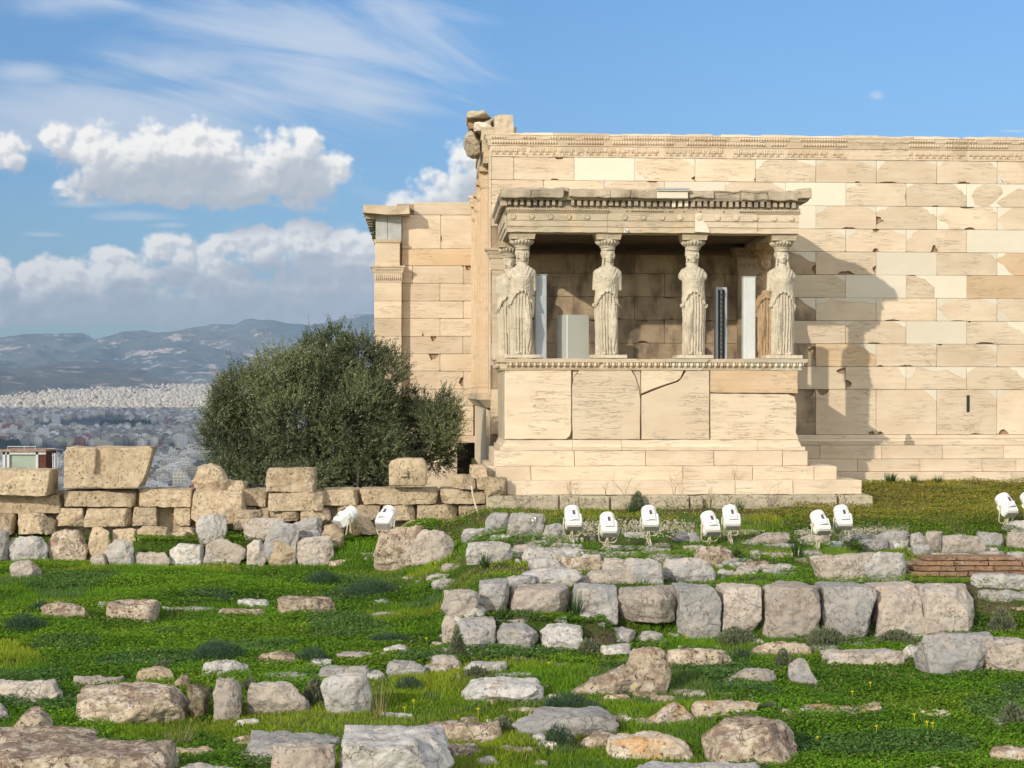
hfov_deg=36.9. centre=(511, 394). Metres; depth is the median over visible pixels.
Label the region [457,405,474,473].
doorway interior
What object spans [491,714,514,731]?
weed bush
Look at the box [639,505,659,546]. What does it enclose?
floodlight
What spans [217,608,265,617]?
lichened stone
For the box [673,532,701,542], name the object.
limestone block
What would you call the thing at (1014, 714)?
weed bush
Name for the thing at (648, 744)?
lichened stone
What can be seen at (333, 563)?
lichened stone
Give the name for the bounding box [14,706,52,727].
lichened stone
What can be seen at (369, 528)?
cream stone block
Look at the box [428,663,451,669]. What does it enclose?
stone
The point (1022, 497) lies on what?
floodlight
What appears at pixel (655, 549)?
flat stone
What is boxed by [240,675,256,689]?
weed bush
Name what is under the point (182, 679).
lichened stone
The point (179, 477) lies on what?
apartment block
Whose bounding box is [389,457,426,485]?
bossed block
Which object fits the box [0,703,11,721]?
limestone block
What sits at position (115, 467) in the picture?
slotted block
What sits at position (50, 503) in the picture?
cream stone block
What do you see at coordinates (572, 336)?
grey cabinet
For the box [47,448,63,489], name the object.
steel mast
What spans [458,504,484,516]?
cream stone block
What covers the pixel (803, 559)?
stone
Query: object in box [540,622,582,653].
pale stone
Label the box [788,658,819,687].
limestone block
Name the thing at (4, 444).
grove
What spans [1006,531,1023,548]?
limestone block
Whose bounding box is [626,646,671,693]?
lichened stone
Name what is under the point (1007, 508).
floodlight
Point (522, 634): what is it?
limestone block
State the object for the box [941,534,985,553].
limestone block
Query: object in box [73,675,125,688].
limestone block
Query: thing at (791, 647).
lichened stone
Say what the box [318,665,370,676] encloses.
limestone block
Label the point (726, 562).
stone
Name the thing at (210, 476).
cream stone block
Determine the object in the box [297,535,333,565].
limestone block
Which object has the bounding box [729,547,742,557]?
weed bush
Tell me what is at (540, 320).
steel post
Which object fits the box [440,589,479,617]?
limestone block
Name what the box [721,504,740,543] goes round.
floodlight
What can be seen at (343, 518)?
floodlight
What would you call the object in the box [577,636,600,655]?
weed bush
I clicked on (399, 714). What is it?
flat stone
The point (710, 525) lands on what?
floodlight
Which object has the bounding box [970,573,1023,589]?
pale stone
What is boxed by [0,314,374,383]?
mountain range
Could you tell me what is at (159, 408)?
distant buildings
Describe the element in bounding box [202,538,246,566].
limestone block
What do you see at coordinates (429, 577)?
limestone block
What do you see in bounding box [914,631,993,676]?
limestone block
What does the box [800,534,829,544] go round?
limestone block
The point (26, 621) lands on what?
weed bush
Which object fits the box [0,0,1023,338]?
sky
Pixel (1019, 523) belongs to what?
pale stone
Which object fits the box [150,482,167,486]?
apartment block
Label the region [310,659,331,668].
stone
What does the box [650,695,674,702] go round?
stone
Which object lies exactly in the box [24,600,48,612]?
weed bush
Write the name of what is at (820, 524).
floodlight
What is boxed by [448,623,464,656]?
weed bush
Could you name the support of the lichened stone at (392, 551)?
on the ground at (534, 624)
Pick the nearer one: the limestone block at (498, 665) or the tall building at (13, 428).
the limestone block at (498, 665)
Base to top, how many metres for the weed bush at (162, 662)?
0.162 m
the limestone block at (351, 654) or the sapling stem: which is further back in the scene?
the sapling stem
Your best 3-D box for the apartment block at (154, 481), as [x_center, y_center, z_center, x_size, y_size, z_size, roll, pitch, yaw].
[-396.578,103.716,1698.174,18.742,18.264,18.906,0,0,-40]
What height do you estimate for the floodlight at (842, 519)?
0.777 m
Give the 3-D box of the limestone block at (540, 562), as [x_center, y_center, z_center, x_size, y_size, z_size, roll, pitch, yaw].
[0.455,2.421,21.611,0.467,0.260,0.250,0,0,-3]
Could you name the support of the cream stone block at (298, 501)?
on the cream stone block at (290, 515)
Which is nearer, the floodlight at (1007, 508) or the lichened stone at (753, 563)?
the lichened stone at (753, 563)
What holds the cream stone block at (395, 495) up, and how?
on the cream stone block at (406, 512)
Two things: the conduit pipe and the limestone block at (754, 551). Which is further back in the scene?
the conduit pipe
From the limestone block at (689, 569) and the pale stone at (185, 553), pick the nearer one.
the limestone block at (689, 569)
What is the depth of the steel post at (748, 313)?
30.77 m
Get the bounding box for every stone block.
[0,467,57,496]
[0,494,63,513]
[0,512,18,534]
[18,512,59,534]
[56,506,86,526]
[64,488,138,507]
[84,507,132,526]
[88,527,110,559]
[106,599,159,622]
[111,528,136,543]
[132,506,160,525]
[136,666,172,682]
[137,526,169,539]
[138,487,195,507]
[169,531,188,538]
[174,507,192,525]
[176,746,216,761]
[178,526,196,536]
[192,463,229,490]
[226,479,244,489]
[233,509,261,529]
[243,487,267,506]
[247,506,257,509]
[259,505,269,517]
[266,467,316,492]
[268,491,324,511]
[268,541,296,565]
[269,511,300,520]
[300,507,330,525]
[321,524,343,548]
[323,487,359,505]
[337,503,380,519]
[349,509,376,534]
[359,486,439,504]
[382,504,415,520]
[401,519,428,526]
[416,503,457,519]
[440,486,485,503]
[452,474,475,489]
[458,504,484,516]
[469,464,487,478]
[476,476,485,489]
[484,477,506,496]
[1009,606,1023,609]
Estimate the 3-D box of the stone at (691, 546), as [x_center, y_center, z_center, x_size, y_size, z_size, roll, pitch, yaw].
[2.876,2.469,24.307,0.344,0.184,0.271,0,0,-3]
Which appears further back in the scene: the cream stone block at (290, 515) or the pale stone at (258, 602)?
the cream stone block at (290, 515)
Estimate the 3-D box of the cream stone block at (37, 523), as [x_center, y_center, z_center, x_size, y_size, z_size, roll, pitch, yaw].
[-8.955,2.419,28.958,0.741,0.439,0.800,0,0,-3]
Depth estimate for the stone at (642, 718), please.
14.50 m
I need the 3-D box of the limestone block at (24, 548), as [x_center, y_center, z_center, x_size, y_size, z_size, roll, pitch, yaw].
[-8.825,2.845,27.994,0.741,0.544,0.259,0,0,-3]
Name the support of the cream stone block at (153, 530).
on the ground at (534, 624)
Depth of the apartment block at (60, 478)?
1744.75 m
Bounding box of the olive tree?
[183,312,472,489]
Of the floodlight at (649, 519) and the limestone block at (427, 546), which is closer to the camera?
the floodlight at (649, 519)
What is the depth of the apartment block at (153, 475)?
1805.65 m
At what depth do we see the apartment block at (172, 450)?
2290.45 m
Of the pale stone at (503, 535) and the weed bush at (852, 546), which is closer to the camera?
the weed bush at (852, 546)
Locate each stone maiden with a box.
[492,241,515,360]
[503,232,540,358]
[588,233,626,358]
[672,233,712,358]
[750,243,773,358]
[760,234,802,358]
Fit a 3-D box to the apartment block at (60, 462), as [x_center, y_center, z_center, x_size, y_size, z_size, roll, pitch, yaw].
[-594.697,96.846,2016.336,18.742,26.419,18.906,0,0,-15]
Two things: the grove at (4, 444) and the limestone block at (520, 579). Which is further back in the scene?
the grove at (4, 444)
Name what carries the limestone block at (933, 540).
on the ground at (534, 624)
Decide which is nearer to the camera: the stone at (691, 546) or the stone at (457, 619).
the stone at (457, 619)
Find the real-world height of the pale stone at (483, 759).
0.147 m
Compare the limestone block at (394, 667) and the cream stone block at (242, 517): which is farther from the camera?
the cream stone block at (242, 517)
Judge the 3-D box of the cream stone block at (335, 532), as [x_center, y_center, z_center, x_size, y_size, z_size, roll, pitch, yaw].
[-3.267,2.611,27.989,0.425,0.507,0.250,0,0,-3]
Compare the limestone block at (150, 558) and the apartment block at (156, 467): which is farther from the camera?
the apartment block at (156, 467)
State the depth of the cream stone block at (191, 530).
28.66 m
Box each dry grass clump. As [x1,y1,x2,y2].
[150,719,202,746]
[346,516,366,535]
[361,680,390,721]
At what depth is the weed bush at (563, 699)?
14.88 m
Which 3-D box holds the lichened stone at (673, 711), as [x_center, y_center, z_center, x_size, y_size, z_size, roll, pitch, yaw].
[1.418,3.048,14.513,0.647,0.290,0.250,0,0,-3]
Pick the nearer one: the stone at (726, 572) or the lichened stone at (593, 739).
the lichened stone at (593, 739)
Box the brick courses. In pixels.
[905,554,1023,581]
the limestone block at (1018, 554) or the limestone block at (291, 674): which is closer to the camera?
the limestone block at (291, 674)
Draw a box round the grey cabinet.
[557,315,588,358]
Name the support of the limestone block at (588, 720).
on the ground at (534, 624)
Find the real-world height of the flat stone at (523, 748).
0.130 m
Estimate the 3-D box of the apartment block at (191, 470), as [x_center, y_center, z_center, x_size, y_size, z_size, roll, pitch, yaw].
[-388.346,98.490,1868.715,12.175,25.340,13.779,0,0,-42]
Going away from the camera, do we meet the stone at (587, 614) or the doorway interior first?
the stone at (587, 614)
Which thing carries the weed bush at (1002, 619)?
on the ground at (534, 624)
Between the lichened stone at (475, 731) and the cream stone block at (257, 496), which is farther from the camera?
the cream stone block at (257, 496)
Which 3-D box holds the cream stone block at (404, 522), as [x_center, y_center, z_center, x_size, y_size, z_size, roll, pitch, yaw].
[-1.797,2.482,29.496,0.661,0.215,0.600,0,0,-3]
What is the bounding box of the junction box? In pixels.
[830,541,844,547]
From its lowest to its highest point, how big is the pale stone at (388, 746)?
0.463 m
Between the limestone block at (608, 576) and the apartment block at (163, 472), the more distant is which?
the apartment block at (163, 472)
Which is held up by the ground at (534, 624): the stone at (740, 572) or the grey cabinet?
the stone at (740, 572)
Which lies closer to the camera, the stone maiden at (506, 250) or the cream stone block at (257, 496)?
the cream stone block at (257, 496)
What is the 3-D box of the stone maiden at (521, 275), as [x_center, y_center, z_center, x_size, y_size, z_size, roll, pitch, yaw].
[0.194,-1.942,30.375,0.720,2.466,0.600,0,0,-3]
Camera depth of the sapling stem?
31.45 m
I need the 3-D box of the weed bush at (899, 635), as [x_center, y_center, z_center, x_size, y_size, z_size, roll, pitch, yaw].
[4.645,2.951,18.739,0.667,0.224,0.622,0,0,-3]
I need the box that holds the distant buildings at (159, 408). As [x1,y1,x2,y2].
[0,383,469,489]
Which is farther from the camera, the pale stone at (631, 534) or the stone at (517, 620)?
the pale stone at (631, 534)
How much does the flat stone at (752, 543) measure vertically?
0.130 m
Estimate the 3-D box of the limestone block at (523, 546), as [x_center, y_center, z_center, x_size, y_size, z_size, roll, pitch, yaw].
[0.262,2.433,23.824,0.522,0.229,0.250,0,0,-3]
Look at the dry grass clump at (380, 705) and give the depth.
14.50 m
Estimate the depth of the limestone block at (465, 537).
26.47 m
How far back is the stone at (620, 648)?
17.82 m
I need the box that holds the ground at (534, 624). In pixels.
[0,392,1023,767]
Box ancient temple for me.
[363,110,1023,509]
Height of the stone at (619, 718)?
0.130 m
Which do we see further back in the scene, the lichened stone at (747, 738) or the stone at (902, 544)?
the stone at (902, 544)
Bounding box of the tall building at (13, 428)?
[9,424,17,432]
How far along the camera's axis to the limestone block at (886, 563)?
20.34 m
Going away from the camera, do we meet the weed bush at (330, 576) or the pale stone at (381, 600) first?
the pale stone at (381, 600)
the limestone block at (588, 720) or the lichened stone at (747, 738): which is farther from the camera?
the limestone block at (588, 720)
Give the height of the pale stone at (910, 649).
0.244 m
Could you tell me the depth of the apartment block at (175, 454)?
2186.41 m
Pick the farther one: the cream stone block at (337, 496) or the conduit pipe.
the cream stone block at (337, 496)
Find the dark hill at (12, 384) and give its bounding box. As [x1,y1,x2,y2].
[0,370,178,396]
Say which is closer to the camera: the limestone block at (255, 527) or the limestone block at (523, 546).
the limestone block at (523, 546)
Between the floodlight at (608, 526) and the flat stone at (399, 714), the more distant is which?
the floodlight at (608, 526)
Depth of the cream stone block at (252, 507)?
29.20 m
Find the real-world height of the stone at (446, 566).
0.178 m
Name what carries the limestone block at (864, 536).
on the ground at (534, 624)
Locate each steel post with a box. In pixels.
[534,274,546,358]
[714,287,726,358]
[741,276,755,358]
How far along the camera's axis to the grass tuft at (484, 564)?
21.89 m
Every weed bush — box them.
[1,612,48,635]
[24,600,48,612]
[152,657,173,668]
[190,638,251,662]
[213,592,229,602]
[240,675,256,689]
[292,645,329,663]
[300,569,340,586]
[301,676,323,705]
[340,578,402,598]
[366,631,415,643]
[391,675,425,690]
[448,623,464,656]
[464,665,492,678]
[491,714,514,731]
[512,539,526,547]
[540,722,578,748]
[541,689,603,707]
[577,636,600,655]
[629,491,644,511]
[715,626,759,646]
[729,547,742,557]
[730,648,754,661]
[759,700,779,715]
[773,647,793,670]
[800,625,850,646]
[846,540,867,552]
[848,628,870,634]
[873,627,920,646]
[987,606,1018,634]
[999,701,1023,724]
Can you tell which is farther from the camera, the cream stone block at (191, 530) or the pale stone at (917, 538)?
the cream stone block at (191, 530)
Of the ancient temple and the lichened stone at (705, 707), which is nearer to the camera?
the lichened stone at (705, 707)
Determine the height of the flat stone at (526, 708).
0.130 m
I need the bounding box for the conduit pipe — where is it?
[471,485,478,512]
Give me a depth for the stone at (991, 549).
24.17 m
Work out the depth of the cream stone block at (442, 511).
29.29 m
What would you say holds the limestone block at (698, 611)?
on the ground at (534, 624)
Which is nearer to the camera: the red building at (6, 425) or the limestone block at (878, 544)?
the limestone block at (878, 544)
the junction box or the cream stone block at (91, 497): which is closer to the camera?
the junction box
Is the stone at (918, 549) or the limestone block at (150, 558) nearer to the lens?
the stone at (918, 549)
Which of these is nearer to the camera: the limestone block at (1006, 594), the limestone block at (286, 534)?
the limestone block at (1006, 594)
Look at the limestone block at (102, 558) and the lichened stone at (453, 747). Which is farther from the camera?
the limestone block at (102, 558)
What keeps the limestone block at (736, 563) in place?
on the ground at (534, 624)
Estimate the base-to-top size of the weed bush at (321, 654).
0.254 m
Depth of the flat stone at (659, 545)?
24.94 m
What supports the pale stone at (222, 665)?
on the ground at (534, 624)
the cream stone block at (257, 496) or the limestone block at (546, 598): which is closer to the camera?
the limestone block at (546, 598)
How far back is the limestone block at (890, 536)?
24.87 m
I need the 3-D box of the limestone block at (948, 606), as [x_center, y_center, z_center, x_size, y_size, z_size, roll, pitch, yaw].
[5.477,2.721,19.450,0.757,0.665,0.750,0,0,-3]
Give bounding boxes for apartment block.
[56,458,63,468]
[58,476,63,483]
[142,482,152,487]
[146,480,162,483]
[150,465,158,471]
[150,472,157,480]
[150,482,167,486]
[152,456,165,463]
[156,470,169,477]
[156,474,169,483]
[163,465,171,474]
[166,455,177,464]
[168,447,176,456]
[169,452,178,458]
[170,466,182,480]
[172,471,187,486]
[177,458,188,468]
[186,465,197,479]
[189,450,196,457]
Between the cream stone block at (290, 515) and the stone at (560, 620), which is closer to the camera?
the stone at (560, 620)
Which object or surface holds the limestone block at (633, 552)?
on the ground at (534, 624)
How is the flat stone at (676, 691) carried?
on the ground at (534, 624)
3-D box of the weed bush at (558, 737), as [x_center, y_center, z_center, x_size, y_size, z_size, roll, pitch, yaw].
[0.404,2.998,13.555,0.347,0.255,0.320,0,0,-30]
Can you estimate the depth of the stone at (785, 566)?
21.62 m
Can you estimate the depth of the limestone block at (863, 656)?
17.49 m
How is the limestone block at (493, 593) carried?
on the ground at (534, 624)
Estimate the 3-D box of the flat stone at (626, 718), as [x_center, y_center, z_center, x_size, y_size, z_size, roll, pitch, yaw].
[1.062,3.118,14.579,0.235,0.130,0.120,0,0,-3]
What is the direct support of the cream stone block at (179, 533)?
on the ground at (534, 624)
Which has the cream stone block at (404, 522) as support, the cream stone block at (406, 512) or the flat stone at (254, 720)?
the cream stone block at (406, 512)
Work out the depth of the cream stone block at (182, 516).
29.04 m
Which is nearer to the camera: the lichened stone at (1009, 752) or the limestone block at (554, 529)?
the lichened stone at (1009, 752)
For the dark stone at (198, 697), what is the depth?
14.81 m
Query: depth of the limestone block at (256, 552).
27.53 m
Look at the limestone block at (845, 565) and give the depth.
20.37 m
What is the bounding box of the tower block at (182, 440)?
[177,434,187,446]
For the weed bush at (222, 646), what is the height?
0.279 m
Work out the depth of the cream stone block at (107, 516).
28.96 m
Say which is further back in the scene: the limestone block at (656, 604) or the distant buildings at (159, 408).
the distant buildings at (159, 408)
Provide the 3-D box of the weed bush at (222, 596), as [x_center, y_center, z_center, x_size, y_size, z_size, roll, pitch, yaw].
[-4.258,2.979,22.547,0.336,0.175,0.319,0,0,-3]
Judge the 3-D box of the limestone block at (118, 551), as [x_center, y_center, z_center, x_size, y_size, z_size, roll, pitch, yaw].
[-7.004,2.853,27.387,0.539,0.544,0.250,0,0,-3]
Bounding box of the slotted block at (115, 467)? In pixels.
[64,445,156,488]
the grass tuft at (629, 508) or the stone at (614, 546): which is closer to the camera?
the stone at (614, 546)
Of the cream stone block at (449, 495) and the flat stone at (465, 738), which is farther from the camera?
the cream stone block at (449, 495)
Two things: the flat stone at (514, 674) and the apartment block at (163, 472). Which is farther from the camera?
the apartment block at (163, 472)
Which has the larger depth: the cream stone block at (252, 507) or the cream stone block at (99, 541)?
the cream stone block at (252, 507)
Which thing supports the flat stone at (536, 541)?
on the ground at (534, 624)
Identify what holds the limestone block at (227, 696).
on the ground at (534, 624)
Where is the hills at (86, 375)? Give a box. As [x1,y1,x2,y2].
[0,361,180,391]
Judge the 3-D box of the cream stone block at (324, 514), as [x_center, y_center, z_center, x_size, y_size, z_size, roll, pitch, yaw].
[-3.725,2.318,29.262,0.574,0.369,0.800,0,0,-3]
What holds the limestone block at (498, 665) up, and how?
on the ground at (534, 624)
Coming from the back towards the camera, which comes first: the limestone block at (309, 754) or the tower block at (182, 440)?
the tower block at (182, 440)
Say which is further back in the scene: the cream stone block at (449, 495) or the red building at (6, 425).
the red building at (6, 425)
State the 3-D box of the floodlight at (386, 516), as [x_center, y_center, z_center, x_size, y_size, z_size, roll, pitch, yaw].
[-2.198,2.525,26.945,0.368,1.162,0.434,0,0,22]
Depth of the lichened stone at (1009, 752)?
13.00 m
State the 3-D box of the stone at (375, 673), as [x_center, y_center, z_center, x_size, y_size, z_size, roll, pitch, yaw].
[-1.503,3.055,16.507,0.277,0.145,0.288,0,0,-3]
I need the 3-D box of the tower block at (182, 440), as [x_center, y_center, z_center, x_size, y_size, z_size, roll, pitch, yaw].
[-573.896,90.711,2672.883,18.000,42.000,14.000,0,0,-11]
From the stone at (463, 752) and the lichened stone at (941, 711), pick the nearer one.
the stone at (463, 752)
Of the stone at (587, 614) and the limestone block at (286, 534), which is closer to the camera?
the stone at (587, 614)
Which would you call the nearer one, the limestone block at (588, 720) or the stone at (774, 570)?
the limestone block at (588, 720)
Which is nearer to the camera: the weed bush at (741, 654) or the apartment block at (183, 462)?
the weed bush at (741, 654)
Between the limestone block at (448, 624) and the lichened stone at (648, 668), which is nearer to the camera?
the lichened stone at (648, 668)
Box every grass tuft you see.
[475,550,494,568]
[495,602,513,620]
[562,588,589,619]
[625,501,634,513]
[734,501,745,510]
[783,529,814,557]
[883,472,896,481]
[908,475,917,481]
[933,474,943,482]
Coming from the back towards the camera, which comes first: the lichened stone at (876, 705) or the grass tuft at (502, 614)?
the grass tuft at (502, 614)
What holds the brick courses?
on the ground at (534, 624)
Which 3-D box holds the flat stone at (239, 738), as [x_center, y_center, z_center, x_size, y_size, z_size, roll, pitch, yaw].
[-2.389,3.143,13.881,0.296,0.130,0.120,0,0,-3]
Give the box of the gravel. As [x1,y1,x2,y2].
[542,512,909,543]
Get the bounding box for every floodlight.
[332,505,358,535]
[375,505,396,534]
[563,505,582,542]
[598,511,617,549]
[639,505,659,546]
[700,510,720,544]
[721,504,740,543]
[810,510,830,548]
[833,504,852,546]
[995,492,1018,527]
[1020,492,1023,518]
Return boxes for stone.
[0,725,97,744]
[0,738,178,767]
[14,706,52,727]
[41,602,89,618]
[48,529,88,561]
[76,681,189,726]
[163,606,213,612]
[169,543,203,565]
[174,674,189,691]
[187,684,210,718]
[201,660,249,678]
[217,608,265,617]
[233,735,250,742]
[235,718,259,725]
[236,598,268,607]
[236,740,249,749]
[256,651,297,666]
[277,595,335,616]
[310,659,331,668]
[329,559,345,566]
[339,724,454,767]
[367,670,384,679]
[373,525,423,570]
[374,599,388,604]
[381,712,412,720]
[383,644,409,654]
[423,664,445,672]
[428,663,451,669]
[428,720,501,743]
[430,641,444,647]
[441,563,460,571]
[448,743,479,754]
[452,736,470,742]
[453,749,473,758]
[454,613,470,623]
[460,716,477,721]
[461,676,543,703]
[465,541,512,564]
[469,606,485,617]
[475,756,497,766]
[490,534,509,539]
[494,672,531,676]
[494,745,534,754]
[507,617,528,621]
[507,707,535,714]
[512,548,521,554]
[521,547,583,561]
[531,540,551,544]
[531,733,544,740]
[535,760,547,767]
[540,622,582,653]
[543,742,556,749]
[550,542,562,547]
[555,616,566,622]
[557,556,602,570]
[562,543,582,546]
[571,663,632,694]
[578,612,597,621]
[578,732,614,748]
[581,553,601,560]
[600,643,630,657]
[603,695,619,701]
[604,545,620,551]
[606,731,693,761]
[613,693,629,699]
[613,713,628,723]
[615,715,632,721]
[624,532,644,537]
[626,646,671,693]
[632,691,656,697]
[635,630,663,643]
[635,717,655,726]
[641,547,669,553]
[647,542,670,547]
[649,702,694,723]
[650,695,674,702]
[654,557,669,563]
[667,648,731,667]
[669,689,691,694]
[683,545,702,552]
[691,700,759,720]
[694,545,734,564]
[701,715,798,767]
[717,569,733,576]
[722,558,741,564]
[733,569,749,576]
[736,565,758,571]
[740,541,758,544]
[743,560,768,565]
[752,641,811,656]
[757,564,774,571]
[761,552,786,555]
[762,567,784,573]
[767,543,793,548]
[774,563,791,570]
[782,702,881,720]
[790,550,821,556]
[796,557,809,562]
[812,643,840,648]
[892,540,908,548]
[902,644,917,662]
[908,633,927,637]
[909,532,924,547]
[911,544,933,554]
[911,708,950,719]
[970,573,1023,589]
[985,547,998,550]
[989,745,1023,763]
[1002,520,1023,530]
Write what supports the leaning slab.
on the ground at (534, 624)
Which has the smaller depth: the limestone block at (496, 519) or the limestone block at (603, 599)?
the limestone block at (603, 599)
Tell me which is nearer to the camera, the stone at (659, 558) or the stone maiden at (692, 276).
the stone at (659, 558)
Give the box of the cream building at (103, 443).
[97,440,113,445]
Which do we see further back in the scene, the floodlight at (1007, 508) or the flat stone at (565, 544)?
the floodlight at (1007, 508)
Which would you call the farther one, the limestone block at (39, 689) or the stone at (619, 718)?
the limestone block at (39, 689)
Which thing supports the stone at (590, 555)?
on the ground at (534, 624)
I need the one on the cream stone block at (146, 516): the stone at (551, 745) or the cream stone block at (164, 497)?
the cream stone block at (164, 497)
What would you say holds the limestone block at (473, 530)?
on the ground at (534, 624)
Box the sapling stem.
[356,462,373,486]
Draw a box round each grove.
[0,438,21,449]
[100,418,151,426]
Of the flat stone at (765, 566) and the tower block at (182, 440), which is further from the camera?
the tower block at (182, 440)
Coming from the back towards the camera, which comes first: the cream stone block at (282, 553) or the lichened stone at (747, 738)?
the cream stone block at (282, 553)
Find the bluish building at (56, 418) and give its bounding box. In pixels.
[52,414,60,424]
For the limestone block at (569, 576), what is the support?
on the ground at (534, 624)
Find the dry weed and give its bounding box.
[763,479,785,506]
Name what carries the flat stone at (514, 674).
on the ground at (534, 624)
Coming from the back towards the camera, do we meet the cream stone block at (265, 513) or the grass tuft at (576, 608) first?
the cream stone block at (265, 513)
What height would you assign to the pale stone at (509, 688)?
0.268 m
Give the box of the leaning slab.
[191,489,246,523]
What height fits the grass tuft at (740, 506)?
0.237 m
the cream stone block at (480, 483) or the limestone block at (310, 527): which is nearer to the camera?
the limestone block at (310, 527)
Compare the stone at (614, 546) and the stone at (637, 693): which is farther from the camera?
the stone at (614, 546)
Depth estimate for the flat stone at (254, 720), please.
14.48 m
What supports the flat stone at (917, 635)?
on the ground at (534, 624)
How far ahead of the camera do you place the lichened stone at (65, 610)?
20.76 m
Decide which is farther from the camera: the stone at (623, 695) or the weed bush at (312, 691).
the stone at (623, 695)
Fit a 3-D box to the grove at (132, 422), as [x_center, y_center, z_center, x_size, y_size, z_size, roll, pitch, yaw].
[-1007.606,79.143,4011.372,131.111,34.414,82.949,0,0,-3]
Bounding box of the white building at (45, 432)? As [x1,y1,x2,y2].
[36,428,48,435]
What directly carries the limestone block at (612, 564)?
on the ground at (534, 624)
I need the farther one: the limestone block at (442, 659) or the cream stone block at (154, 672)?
the limestone block at (442, 659)
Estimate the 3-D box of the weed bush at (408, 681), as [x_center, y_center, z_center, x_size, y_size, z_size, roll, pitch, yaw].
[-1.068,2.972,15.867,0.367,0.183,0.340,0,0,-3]
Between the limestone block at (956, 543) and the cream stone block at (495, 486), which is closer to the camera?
the limestone block at (956, 543)
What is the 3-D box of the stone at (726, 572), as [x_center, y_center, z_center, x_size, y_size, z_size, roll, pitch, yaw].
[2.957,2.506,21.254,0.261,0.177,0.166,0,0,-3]
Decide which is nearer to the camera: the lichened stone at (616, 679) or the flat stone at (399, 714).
the flat stone at (399, 714)
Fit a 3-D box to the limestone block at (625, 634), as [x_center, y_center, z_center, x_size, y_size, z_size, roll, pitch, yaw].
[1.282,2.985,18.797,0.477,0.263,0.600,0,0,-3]
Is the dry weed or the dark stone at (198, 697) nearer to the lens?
the dark stone at (198, 697)
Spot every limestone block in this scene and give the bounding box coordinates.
[0,530,8,561]
[0,679,62,705]
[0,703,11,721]
[8,536,48,561]
[10,560,42,577]
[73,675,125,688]
[90,553,107,566]
[104,539,133,565]
[134,551,170,565]
[181,762,233,767]
[196,513,226,543]
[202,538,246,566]
[212,677,242,721]
[243,517,284,541]
[244,730,341,763]
[246,681,310,714]
[247,540,266,567]
[264,522,299,564]
[266,671,308,682]
[271,741,335,767]
[294,517,322,538]
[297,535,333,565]
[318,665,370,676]
[320,672,371,713]
[332,651,372,660]
[373,612,396,617]
[386,660,426,674]
[410,529,453,565]
[426,573,448,580]
[431,578,454,589]
[431,654,460,667]
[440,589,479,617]
[441,615,458,642]
[458,616,495,648]
[461,533,477,542]
[462,528,484,535]
[464,661,506,672]
[478,578,508,612]
[485,512,508,533]
[496,622,538,651]
[506,512,545,536]
[507,574,536,586]
[507,583,570,615]
[512,706,618,737]
[513,544,539,548]
[521,567,583,585]
[528,557,560,568]
[542,523,565,537]
[570,582,618,624]
[583,570,636,583]
[599,551,637,555]
[602,558,624,570]
[613,626,635,642]
[617,585,676,623]
[621,557,663,584]
[636,760,759,767]
[648,553,685,558]
[663,557,715,582]
[672,582,721,638]
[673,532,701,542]
[683,689,705,697]
[715,582,761,631]
[727,668,776,687]
[729,562,742,567]
[750,550,761,558]
[753,532,789,544]
[761,580,820,640]
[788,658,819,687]
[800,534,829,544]
[809,552,873,581]
[815,581,876,640]
[820,648,909,667]
[843,533,874,542]
[858,539,887,551]
[864,552,906,581]
[864,580,923,633]
[876,530,909,550]
[914,583,974,633]
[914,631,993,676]
[923,531,942,551]
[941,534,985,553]
[976,532,1003,547]
[977,589,1023,601]
[979,551,1003,553]
[981,636,1023,676]
[985,716,1007,729]
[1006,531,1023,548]
[1007,551,1023,557]
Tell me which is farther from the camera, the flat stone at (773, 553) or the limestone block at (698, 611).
the flat stone at (773, 553)
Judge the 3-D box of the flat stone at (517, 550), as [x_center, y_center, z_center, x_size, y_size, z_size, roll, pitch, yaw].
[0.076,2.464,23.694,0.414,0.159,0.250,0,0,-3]
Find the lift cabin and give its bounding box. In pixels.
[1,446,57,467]
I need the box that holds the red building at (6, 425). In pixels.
[2,423,21,429]
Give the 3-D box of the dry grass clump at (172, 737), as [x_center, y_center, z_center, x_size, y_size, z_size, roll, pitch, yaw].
[-2.917,2.979,13.503,0.457,0.261,0.392,0,0,-40]
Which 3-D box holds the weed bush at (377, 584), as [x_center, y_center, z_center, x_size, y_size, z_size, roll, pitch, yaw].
[-2.136,2.953,23.399,1.125,0.316,0.990,0,0,-3]
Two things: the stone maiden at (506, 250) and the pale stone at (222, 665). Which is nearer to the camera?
the pale stone at (222, 665)
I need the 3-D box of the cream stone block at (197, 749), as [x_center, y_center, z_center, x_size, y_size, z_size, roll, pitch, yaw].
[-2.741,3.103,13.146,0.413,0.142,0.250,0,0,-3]
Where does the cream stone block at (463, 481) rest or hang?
on the cream stone block at (449, 495)
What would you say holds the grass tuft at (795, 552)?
on the ground at (534, 624)
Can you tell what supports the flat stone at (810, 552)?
on the ground at (534, 624)

